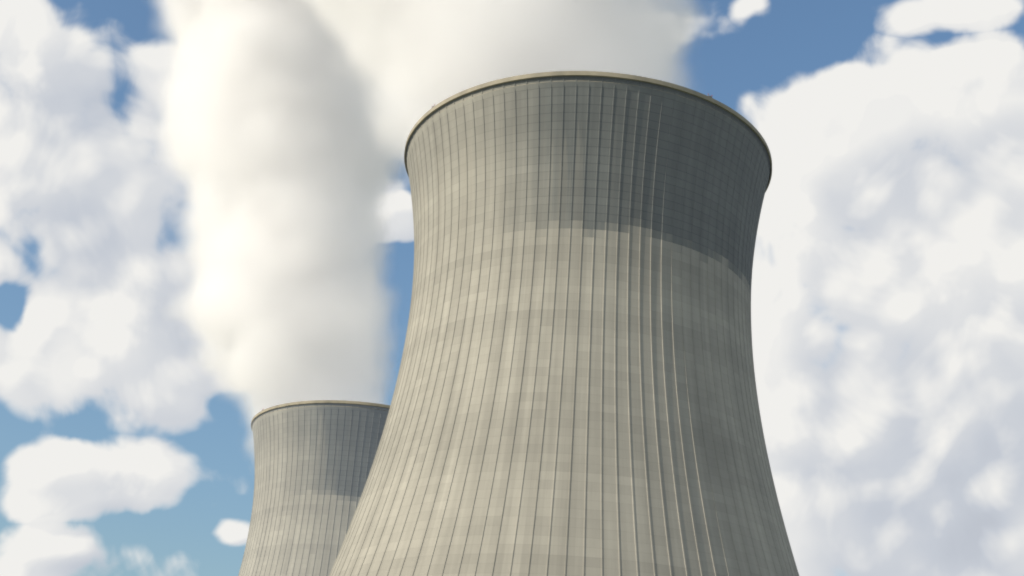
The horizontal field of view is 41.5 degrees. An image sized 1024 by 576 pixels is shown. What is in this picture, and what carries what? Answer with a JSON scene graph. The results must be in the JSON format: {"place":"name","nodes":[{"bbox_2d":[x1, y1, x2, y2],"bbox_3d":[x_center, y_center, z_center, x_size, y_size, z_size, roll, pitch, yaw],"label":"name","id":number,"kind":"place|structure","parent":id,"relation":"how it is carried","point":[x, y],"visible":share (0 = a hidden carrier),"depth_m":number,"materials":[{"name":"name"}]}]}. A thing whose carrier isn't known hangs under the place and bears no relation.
{"place":"outdoors","nodes":[
{"label":"outdoors","id":0,"kind":"place"},
{"bbox_2d":[0,0,1023,575],"label":"sky","id":1,"kind":"structure","parent":0,"point":[207,225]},
{"label":"ground","id":2,"kind":"structure","parent":0,"visible":0},
{"bbox_2d":[238,400,389,575],"bbox_3d":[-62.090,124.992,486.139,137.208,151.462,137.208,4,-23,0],"label":"cooling tower","id":3,"kind":"structure","parent":2,"relation":"on","point":[314,459],"depth_m":474.67,"materials":[{"name":"concrete"}]},
{"bbox_2d":[329,71,798,575],"bbox_3d":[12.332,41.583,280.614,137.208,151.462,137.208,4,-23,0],"label":"cooling tower","id":4,"kind":"structure","parent":2,"relation":"on","point":[575,392],"depth_m":258.78,"materials":[{"name":"concrete"}]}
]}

